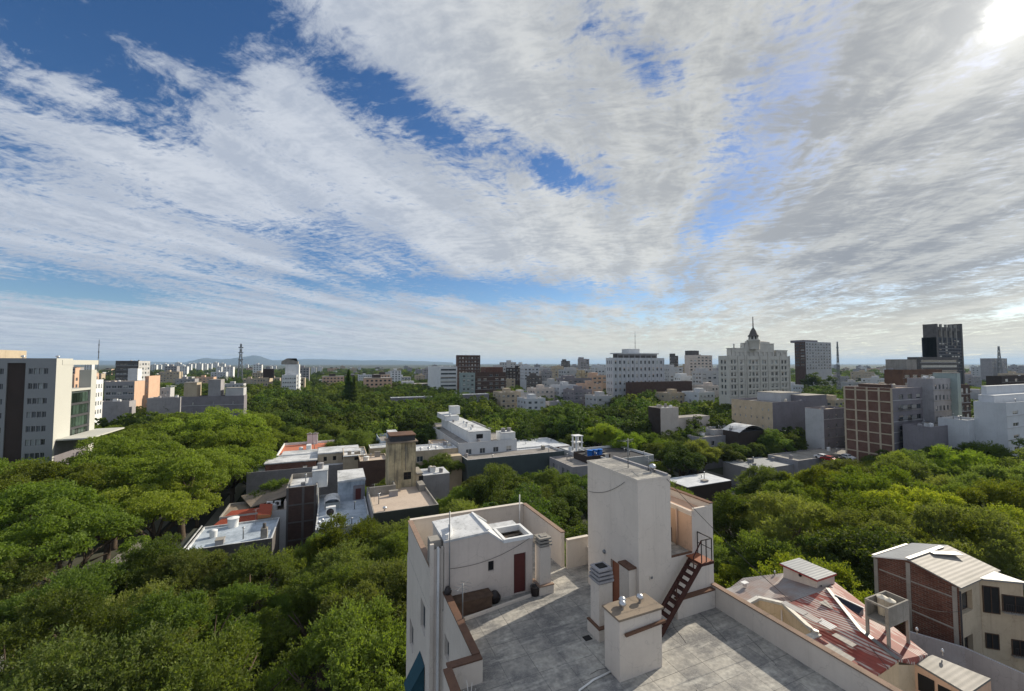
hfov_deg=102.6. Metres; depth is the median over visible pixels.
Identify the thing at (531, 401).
town block
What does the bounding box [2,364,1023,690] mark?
ground
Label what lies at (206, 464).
tree
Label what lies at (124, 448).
tree
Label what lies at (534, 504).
tree
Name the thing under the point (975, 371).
town block
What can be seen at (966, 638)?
window
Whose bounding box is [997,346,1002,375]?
lattice mast
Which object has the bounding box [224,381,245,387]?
town block
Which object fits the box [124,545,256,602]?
tree
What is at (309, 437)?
chimney
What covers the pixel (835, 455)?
parked car
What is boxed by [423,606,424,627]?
window
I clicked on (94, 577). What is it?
tree
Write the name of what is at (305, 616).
tree
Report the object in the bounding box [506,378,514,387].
town block
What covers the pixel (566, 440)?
tree
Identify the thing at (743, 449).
tree
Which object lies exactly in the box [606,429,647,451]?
tree
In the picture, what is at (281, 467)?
long grey house
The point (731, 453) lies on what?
tree
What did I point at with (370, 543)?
tree
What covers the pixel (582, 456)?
blue tank house
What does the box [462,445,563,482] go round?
dark green hall
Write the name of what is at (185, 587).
tree
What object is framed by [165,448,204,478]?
tree
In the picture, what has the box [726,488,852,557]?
tree
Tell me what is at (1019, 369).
town block
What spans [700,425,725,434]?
white yard wall
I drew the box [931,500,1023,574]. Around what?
tree
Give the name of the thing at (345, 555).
tree
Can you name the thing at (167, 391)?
white annex block
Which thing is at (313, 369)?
block
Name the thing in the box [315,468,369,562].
blue white house
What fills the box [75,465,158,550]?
tree
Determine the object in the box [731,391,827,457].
beige violet block
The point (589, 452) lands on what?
water tank
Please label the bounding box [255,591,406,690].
tree
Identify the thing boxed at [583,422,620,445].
tree
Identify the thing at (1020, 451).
tree
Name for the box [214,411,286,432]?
tree
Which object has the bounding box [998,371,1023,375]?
town block
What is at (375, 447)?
flat white house
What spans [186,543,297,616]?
tree
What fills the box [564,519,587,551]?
tree
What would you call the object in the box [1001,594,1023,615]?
window
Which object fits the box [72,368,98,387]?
orange apartment
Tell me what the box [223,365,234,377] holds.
block
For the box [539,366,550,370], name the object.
town block
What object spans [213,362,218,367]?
block
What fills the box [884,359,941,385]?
brown roof block
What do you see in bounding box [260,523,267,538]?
chimney
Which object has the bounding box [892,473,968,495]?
tree
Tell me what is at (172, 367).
block
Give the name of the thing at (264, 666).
tree
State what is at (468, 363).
brown tower
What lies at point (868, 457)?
tree
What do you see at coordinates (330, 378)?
block
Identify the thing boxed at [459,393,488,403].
white hall
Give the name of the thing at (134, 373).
white box block
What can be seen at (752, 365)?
spired building
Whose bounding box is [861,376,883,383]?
town block
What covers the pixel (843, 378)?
town block
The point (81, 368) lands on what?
block
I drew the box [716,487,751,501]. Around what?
tree
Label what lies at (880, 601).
water tank
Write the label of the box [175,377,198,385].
town block
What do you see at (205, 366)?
block
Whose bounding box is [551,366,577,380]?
city block
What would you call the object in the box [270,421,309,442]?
tree
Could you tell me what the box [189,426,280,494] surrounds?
tree
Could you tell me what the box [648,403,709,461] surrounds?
building
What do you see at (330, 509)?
air conditioner
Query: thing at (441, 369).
window
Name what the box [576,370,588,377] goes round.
city block
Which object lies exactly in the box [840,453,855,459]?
parked car
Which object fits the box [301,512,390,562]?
tree
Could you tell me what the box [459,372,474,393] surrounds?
teal block
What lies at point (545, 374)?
city block
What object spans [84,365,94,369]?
block
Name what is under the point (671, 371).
city block
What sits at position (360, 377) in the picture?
town block
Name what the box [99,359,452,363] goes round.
hills
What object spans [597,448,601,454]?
water tank
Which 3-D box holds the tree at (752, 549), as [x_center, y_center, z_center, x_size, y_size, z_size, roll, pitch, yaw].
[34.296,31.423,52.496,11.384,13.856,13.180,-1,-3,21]
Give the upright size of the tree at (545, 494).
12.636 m
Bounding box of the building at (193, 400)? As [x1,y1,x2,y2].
[181,379,246,444]
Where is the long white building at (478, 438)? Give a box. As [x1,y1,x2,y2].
[431,405,516,454]
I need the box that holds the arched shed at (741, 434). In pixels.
[722,423,764,460]
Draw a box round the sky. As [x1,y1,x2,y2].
[0,0,1023,363]
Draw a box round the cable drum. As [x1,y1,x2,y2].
[444,586,451,594]
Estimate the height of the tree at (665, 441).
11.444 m
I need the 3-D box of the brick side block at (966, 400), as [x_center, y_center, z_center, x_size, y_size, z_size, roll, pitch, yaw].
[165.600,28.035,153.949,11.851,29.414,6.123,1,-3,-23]
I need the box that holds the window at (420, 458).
[417,456,422,461]
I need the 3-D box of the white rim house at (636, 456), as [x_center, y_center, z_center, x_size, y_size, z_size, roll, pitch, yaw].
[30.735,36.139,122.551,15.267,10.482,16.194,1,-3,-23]
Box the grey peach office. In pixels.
[104,380,144,407]
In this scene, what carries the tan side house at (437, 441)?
on the ground
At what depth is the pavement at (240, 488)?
95.46 m
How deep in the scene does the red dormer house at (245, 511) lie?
75.20 m
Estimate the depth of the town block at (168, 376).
563.57 m
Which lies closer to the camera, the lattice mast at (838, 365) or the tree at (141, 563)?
the tree at (141, 563)
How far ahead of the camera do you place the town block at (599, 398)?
261.13 m
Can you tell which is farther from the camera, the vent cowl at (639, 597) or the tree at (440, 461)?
the tree at (440, 461)
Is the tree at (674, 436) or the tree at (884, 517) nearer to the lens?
the tree at (884, 517)
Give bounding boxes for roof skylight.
[834,594,863,614]
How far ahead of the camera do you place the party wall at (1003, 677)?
29.87 m
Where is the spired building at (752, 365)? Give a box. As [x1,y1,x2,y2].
[718,317,790,404]
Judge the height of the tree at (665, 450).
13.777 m
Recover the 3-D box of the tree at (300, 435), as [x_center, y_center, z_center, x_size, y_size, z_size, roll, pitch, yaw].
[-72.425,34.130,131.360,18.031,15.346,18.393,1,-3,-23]
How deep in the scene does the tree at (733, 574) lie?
52.17 m
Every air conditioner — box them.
[275,500,280,505]
[326,505,335,516]
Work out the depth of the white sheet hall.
137.66 m
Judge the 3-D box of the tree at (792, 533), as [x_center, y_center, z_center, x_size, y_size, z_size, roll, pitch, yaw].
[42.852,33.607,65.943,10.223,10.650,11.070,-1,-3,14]
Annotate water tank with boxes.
[227,516,239,528]
[317,462,323,468]
[587,449,592,455]
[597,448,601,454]
[876,594,887,615]
[884,598,895,606]
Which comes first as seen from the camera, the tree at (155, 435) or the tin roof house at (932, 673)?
the tin roof house at (932, 673)
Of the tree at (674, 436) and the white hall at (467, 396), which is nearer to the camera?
the tree at (674, 436)
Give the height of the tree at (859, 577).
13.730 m
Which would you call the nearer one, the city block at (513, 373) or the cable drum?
the cable drum
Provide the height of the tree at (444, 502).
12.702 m
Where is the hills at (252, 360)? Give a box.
[163,355,284,364]
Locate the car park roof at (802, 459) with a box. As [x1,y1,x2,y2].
[768,447,845,473]
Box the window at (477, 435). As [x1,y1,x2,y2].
[476,434,482,438]
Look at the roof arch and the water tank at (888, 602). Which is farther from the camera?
the roof arch
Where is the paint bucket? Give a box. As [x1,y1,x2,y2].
[530,582,538,596]
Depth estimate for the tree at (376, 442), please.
131.29 m
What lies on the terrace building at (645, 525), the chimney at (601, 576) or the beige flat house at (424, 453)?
the chimney at (601, 576)
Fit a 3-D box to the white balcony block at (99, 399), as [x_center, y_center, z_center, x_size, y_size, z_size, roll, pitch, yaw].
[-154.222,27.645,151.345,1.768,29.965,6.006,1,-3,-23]
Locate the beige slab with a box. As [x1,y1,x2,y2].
[257,369,273,390]
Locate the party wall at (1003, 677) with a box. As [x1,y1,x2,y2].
[910,631,1023,690]
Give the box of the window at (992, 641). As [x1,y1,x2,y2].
[985,632,999,649]
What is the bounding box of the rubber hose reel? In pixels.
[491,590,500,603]
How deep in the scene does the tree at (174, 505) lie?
67.81 m
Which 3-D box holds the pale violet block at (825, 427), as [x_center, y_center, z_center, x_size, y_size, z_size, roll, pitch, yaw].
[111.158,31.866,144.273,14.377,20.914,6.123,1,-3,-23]
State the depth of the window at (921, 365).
259.19 m
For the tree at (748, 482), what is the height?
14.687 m
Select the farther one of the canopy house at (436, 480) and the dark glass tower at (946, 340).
the dark glass tower at (946, 340)
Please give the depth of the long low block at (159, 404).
167.24 m
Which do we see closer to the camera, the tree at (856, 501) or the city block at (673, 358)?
the tree at (856, 501)
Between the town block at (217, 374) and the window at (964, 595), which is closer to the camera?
the window at (964, 595)
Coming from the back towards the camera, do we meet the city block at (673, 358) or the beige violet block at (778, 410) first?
the city block at (673, 358)
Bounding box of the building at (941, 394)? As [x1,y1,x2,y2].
[907,372,961,423]
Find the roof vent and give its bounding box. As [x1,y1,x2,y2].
[740,580,748,586]
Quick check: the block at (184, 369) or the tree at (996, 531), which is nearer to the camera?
the tree at (996, 531)
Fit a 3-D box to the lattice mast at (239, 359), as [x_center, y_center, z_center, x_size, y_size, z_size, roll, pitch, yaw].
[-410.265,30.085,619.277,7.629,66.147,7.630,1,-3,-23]
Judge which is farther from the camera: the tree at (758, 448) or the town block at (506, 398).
the town block at (506, 398)
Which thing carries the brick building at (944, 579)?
on the ground
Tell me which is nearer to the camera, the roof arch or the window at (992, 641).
the window at (992, 641)
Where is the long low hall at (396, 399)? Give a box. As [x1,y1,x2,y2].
[390,396,431,402]
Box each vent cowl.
[619,600,625,609]
[636,593,643,602]
[649,463,655,471]
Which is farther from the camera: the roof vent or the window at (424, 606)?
the roof vent
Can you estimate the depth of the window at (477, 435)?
125.25 m
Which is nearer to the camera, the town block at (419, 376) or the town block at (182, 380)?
the town block at (182, 380)
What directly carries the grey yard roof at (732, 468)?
on the ground
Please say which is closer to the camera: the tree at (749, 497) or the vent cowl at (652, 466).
the vent cowl at (652, 466)
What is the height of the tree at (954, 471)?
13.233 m
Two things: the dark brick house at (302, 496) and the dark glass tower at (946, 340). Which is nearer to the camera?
the dark brick house at (302, 496)
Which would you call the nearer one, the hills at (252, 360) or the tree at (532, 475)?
the tree at (532, 475)
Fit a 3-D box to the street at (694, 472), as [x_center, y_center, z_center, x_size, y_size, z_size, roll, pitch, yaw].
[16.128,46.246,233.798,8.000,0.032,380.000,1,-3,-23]
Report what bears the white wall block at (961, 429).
on the ground
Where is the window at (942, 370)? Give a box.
[942,370,956,371]
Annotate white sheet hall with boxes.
[517,437,569,450]
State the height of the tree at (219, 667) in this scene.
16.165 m
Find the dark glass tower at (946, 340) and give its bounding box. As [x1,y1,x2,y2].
[922,324,964,383]
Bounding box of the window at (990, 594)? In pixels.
[982,585,1000,614]
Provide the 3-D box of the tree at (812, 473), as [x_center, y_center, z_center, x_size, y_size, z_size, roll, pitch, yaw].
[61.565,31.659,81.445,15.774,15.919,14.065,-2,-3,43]
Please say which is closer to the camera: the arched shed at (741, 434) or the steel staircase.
the steel staircase
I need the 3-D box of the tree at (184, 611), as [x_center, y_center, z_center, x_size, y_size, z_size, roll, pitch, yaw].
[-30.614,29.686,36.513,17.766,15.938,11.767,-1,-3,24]
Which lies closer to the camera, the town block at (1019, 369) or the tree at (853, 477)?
the tree at (853, 477)
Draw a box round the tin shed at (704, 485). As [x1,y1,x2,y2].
[670,471,730,501]
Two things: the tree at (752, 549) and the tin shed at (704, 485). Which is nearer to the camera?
the tree at (752, 549)
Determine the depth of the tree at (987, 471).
83.12 m
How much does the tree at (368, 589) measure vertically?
15.212 m
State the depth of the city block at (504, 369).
484.65 m
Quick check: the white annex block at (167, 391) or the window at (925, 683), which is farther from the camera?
the white annex block at (167, 391)
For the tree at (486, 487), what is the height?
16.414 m
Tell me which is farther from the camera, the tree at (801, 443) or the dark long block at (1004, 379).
the dark long block at (1004, 379)
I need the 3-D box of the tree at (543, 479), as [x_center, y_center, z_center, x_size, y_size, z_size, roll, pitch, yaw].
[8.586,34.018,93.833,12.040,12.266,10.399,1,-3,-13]
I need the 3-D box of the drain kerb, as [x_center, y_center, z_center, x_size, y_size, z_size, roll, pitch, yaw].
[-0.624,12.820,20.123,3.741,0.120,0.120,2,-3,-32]
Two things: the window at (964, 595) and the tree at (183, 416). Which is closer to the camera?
the window at (964, 595)
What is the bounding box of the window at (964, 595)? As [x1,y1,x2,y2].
[962,591,967,609]
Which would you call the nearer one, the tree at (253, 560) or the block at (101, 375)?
the tree at (253, 560)
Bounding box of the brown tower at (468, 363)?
[456,354,479,390]
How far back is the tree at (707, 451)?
119.72 m
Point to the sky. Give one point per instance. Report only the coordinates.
(524, 181)
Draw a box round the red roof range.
[626,381,691,395]
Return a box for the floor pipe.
[578,671,611,690]
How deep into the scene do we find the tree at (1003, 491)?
66.95 m
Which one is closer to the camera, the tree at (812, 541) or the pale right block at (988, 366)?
the tree at (812, 541)
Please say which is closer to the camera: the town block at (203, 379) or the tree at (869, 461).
the tree at (869, 461)
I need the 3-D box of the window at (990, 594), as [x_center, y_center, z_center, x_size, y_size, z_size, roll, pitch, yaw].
[38.555,20.457,32.968,1.050,2.100,0.090,-1,-3,17]
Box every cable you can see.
[451,538,529,568]
[667,479,791,601]
[826,589,887,667]
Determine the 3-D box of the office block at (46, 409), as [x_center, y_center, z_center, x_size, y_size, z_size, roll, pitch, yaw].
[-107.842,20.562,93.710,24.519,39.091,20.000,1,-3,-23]
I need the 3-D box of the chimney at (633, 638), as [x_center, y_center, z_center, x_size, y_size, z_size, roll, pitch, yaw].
[4.851,11.556,16.288,2.222,2.330,1.160,1,-3,-23]
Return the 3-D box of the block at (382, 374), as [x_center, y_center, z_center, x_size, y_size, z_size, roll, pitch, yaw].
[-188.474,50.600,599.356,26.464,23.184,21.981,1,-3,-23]
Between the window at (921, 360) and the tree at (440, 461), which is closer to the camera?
the tree at (440, 461)
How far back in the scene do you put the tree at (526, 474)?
100.82 m
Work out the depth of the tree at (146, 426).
122.16 m
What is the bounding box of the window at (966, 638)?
[964,636,967,647]
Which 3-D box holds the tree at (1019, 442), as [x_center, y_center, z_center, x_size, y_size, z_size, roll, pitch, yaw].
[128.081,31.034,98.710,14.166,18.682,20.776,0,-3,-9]
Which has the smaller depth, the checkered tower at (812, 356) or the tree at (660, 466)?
the tree at (660, 466)
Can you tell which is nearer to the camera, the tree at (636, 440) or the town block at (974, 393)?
the tree at (636, 440)
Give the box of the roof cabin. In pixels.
[312,465,328,487]
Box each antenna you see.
[450,579,468,618]
[622,438,631,467]
[644,456,658,470]
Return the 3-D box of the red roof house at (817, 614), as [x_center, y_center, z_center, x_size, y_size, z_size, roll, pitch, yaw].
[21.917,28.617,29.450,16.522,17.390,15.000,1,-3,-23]
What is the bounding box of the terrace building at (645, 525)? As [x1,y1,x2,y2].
[404,456,901,690]
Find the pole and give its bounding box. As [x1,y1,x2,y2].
[449,511,449,585]
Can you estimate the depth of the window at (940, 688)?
25.90 m
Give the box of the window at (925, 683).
[918,673,934,690]
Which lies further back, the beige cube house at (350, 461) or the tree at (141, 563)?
the beige cube house at (350, 461)
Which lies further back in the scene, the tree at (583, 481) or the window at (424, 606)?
the tree at (583, 481)
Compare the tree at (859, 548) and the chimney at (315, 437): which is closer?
the tree at (859, 548)
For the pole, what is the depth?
19.87 m
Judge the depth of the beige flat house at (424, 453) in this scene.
116.38 m
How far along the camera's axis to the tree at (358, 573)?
45.65 m
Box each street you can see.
[48,467,239,641]
[595,443,1022,580]
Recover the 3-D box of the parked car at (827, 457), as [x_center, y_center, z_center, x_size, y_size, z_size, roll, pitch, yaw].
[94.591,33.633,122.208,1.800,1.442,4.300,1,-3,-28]
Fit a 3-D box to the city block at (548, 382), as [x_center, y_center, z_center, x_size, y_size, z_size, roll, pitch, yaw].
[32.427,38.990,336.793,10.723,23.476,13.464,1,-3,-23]
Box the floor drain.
[582,635,591,640]
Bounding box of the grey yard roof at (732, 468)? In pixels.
[723,457,793,485]
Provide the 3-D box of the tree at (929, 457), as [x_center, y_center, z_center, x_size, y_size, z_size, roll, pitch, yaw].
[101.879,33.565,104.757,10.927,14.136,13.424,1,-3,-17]
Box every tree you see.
[0,456,50,480]
[0,459,127,557]
[0,478,116,587]
[0,496,151,633]
[0,551,60,602]
[0,556,177,641]
[0,586,152,690]
[0,602,55,668]
[0,619,237,690]
[20,481,159,567]
[54,575,224,690]
[56,434,185,482]
[65,480,223,555]
[73,585,280,690]
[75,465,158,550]
[89,447,244,543]
[94,424,128,432]
[98,423,156,449]
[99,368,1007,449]
[106,531,215,606]
[107,423,228,449]
[112,619,327,690]
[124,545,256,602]
[134,419,166,432]
[146,411,218,442]
[152,405,272,445]
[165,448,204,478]
[176,475,232,527]
[181,552,254,592]
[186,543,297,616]
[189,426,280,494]
[191,580,303,690]
[207,445,277,502]
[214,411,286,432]
[227,468,246,484]
[243,618,311,684]
[244,562,372,690]
[245,478,288,507]
[252,546,315,623]
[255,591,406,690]
[258,587,321,648]
[261,426,314,450]
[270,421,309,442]
[274,532,351,609]
[282,537,396,612]
[300,556,406,682]
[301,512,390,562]
[303,556,406,670]
[312,433,332,440]
[316,423,348,439]
[324,428,376,453]
[336,519,393,564]
[340,369,354,407]
[349,375,360,402]
[356,516,409,560]
[357,439,378,451]
[365,479,385,501]
[366,529,407,586]
[377,659,405,684]
[386,556,406,622]
[416,460,432,468]
[428,452,464,473]
[436,485,484,513]
[439,497,482,513]
[460,474,482,487]
[463,463,542,506]
[475,482,562,527]
[485,462,516,478]
[517,471,532,483]
[521,485,567,500]
[530,469,558,480]
[533,466,574,492]
[536,496,585,534]
[552,483,587,526]
[556,433,585,447]
[556,471,582,486]
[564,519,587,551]
[572,474,587,486]
[575,475,587,490]
[579,478,587,489]
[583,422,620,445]
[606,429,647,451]
[624,430,654,445]
[637,432,670,452]
[641,442,664,463]
[649,461,673,477]
[654,439,697,476]
[657,430,686,466]
[663,438,676,472]
[663,445,706,475]
[670,480,693,493]
[681,438,723,473]
[699,446,718,472]
[706,489,791,556]
[713,525,731,561]
[713,540,763,584]
[714,563,741,588]
[716,443,746,461]
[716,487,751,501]
[718,442,751,459]
[720,549,902,624]
[723,492,784,532]
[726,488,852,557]
[730,528,814,577]
[733,463,791,498]
[746,442,770,457]
[747,517,802,545]
[749,477,828,527]
[755,428,797,451]
[762,442,785,453]
[764,532,871,593]
[764,554,874,595]
[772,433,808,451]
[776,464,848,502]
[793,484,909,535]
[808,522,918,594]
[809,458,874,486]
[812,462,939,503]
[827,504,991,570]
[856,460,876,467]
[856,482,989,551]
[859,449,890,464]
[863,454,936,492]
[866,450,930,483]
[873,448,949,477]
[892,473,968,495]
[907,498,1023,580]
[912,450,941,462]
[913,443,1005,472]
[915,446,964,472]
[919,481,1012,519]
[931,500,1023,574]
[934,466,965,477]
[939,471,1023,516]
[946,440,1018,458]
[948,476,1023,578]
[965,461,1023,485]
[992,447,1023,465]
[993,437,1023,459]
[994,457,1021,468]
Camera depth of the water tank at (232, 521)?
68.55 m
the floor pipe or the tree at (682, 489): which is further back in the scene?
the tree at (682, 489)
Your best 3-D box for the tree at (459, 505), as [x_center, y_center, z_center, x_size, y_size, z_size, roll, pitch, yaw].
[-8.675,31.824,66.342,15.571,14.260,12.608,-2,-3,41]
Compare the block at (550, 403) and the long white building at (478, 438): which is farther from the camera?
the block at (550, 403)
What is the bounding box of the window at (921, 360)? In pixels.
[921,360,956,361]
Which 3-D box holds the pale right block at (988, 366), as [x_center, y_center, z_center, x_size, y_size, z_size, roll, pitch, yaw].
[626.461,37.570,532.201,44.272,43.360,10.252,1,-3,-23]
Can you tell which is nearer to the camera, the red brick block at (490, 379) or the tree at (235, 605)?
the tree at (235, 605)
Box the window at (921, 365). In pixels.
[921,365,956,366]
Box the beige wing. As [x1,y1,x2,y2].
[980,571,1023,672]
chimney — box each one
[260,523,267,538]
[307,432,312,443]
[312,432,317,443]
[533,532,553,595]
[587,561,613,642]
[602,593,665,681]
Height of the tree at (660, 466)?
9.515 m
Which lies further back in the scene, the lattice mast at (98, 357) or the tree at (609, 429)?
the lattice mast at (98, 357)
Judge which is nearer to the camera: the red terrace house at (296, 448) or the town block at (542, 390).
the red terrace house at (296, 448)
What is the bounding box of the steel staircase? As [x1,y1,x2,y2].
[661,531,713,636]
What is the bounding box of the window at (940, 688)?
[938,684,950,690]
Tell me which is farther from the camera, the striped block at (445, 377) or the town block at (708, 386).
the striped block at (445, 377)
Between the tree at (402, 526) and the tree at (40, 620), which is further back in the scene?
the tree at (402, 526)
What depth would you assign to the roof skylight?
31.66 m
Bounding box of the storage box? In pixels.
[452,588,492,615]
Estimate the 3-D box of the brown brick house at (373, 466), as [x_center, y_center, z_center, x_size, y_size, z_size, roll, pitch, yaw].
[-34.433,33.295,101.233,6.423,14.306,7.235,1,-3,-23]
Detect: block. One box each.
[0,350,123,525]
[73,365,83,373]
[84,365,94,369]
[95,379,102,423]
[99,373,104,378]
[102,399,135,424]
[115,360,149,380]
[128,368,141,380]
[144,375,159,407]
[146,394,183,415]
[151,364,157,370]
[159,370,182,385]
[160,387,174,396]
[164,364,179,371]
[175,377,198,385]
[180,365,188,374]
[195,375,215,382]
[196,363,202,369]
[203,363,207,370]
[211,370,227,380]
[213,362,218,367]
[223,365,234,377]
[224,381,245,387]
[243,377,256,383]
[252,371,262,377]
[253,363,262,372]
[281,377,305,388]
[300,365,309,381]
[311,367,316,373]
[322,374,343,385]
[358,373,372,380]
[363,375,391,390]
[373,372,389,376]
[390,368,400,382]
[398,381,427,385]
[401,375,410,380]
[414,374,424,379]
[422,367,427,374]
[428,366,456,393]
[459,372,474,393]
[473,367,505,393]
[493,365,511,371]
[493,388,520,410]
[500,360,515,367]
[506,366,519,385]
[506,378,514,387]
[516,390,533,396]
[517,394,544,410]
[520,365,538,390]
[526,373,541,391]
[527,385,554,399]
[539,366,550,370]
[539,369,551,380]
[542,379,559,386]
[545,400,570,407]
[550,381,577,399]
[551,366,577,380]
[556,375,591,384]
[559,367,591,377]
[561,359,569,367]
[563,386,591,405]
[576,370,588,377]
[576,380,602,393]
[578,357,588,369]
[585,391,612,407]
[588,372,605,389]
[591,365,605,374]
[655,389,684,403]
[664,365,682,380]
[669,354,677,366]
[674,373,691,380]
[682,388,714,402]
[685,351,711,375]
[687,432,725,469]
[692,368,718,384]
[692,382,718,399]
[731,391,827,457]
[791,382,803,393]
[805,406,844,448]
[826,395,843,406]
[832,374,849,385]
[837,380,865,389]
[843,383,922,462]
[850,370,874,380]
[853,367,864,371]
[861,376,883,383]
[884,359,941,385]
[902,420,948,456]
[907,355,958,372]
[938,413,974,475]
[961,384,970,416]
[965,374,981,386]
[970,389,980,400]
[971,365,980,375]
[973,384,1023,455]
[980,358,1007,379]
[986,375,1023,385]
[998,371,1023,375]
[1010,365,1023,372]
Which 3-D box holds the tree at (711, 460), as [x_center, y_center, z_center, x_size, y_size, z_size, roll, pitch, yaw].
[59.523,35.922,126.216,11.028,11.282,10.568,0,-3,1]
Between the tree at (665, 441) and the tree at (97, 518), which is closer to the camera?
the tree at (97, 518)
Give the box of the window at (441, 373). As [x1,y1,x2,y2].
[441,373,455,374]
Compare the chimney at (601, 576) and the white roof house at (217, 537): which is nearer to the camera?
the chimney at (601, 576)
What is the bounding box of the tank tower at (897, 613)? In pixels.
[865,590,910,667]
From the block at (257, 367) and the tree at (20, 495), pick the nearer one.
the tree at (20, 495)
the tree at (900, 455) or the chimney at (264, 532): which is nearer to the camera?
the chimney at (264, 532)
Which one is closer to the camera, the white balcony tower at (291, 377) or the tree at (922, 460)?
the tree at (922, 460)
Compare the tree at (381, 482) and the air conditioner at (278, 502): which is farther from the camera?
the tree at (381, 482)
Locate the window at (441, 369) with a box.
[441,369,455,370]
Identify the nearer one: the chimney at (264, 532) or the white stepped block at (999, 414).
the chimney at (264, 532)
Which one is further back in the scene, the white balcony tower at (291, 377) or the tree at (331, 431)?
the white balcony tower at (291, 377)
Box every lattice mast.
[97,340,99,372]
[237,344,242,378]
[836,342,840,389]
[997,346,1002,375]
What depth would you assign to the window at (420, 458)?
115.81 m
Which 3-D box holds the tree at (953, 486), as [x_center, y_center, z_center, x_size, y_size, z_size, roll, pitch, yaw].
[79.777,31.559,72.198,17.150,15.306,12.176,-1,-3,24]
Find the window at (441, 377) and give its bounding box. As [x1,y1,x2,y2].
[441,377,455,378]
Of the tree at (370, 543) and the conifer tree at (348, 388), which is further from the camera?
the conifer tree at (348, 388)
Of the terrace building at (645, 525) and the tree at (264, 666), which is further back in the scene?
the tree at (264, 666)
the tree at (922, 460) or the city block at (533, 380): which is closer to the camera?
the tree at (922, 460)
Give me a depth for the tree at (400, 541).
55.34 m
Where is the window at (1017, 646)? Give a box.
[1011,639,1023,659]
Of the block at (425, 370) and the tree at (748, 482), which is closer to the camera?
the tree at (748, 482)
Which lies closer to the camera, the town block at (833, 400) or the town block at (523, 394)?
the town block at (833, 400)
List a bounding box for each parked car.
[814,453,826,459]
[820,455,835,460]
[830,453,845,459]
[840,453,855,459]
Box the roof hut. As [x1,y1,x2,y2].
[779,558,836,587]
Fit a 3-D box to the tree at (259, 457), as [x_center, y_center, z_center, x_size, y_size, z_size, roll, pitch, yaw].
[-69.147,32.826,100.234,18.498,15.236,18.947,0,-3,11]
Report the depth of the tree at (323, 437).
130.84 m
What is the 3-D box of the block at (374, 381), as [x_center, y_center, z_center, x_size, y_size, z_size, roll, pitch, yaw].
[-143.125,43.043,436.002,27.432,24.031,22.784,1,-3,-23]
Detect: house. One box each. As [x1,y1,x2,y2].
[174,517,279,599]
[213,483,287,555]
[246,445,359,494]
[276,440,337,460]
[285,472,318,555]
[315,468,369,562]
[343,446,366,469]
[358,451,385,486]
[366,431,438,530]
[368,443,385,453]
[376,429,397,443]
[416,441,461,491]
[420,466,449,499]
[428,439,457,452]
[549,453,587,490]
[559,434,583,455]
[574,449,609,463]
[578,445,653,466]
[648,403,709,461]
[727,573,927,688]
[899,655,990,690]
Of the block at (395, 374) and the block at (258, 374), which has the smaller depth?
the block at (395, 374)
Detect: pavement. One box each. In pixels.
[0,458,245,689]
[587,442,1023,589]
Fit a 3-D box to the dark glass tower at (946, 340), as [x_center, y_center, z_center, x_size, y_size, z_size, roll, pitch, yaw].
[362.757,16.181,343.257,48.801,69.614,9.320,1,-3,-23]
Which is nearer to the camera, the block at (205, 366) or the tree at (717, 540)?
the tree at (717, 540)
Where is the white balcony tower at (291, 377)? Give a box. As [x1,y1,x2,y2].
[281,358,300,389]
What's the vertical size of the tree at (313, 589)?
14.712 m
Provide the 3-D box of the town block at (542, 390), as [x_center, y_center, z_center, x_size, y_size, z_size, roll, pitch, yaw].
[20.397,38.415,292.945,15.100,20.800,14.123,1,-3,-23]
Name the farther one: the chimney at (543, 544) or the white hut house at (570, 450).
the white hut house at (570, 450)
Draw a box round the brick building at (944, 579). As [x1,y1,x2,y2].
[871,543,1000,654]
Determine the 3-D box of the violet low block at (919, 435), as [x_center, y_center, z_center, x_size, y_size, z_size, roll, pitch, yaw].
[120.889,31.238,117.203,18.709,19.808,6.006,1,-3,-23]
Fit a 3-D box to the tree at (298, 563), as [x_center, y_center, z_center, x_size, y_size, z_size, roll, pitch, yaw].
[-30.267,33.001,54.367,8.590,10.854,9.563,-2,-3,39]
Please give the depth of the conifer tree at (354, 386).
247.89 m
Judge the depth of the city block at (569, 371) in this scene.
403.93 m
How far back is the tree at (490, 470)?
111.95 m
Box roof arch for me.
[324,493,339,509]
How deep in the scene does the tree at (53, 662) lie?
29.14 m
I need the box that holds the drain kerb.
[464,594,530,620]
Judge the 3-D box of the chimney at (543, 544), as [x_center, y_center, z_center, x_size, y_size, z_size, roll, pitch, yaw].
[1.638,11.530,21.754,0.880,2.860,0.890,1,-3,-23]
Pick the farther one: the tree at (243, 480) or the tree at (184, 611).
the tree at (243, 480)
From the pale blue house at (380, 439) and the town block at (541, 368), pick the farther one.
the town block at (541, 368)
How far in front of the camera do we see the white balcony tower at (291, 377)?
334.28 m
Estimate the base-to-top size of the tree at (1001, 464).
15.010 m
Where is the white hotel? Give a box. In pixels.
[606,349,664,397]
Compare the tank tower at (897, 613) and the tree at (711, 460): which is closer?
the tank tower at (897, 613)
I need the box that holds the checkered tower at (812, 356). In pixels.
[790,340,831,385]
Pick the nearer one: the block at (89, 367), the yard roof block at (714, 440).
the yard roof block at (714, 440)

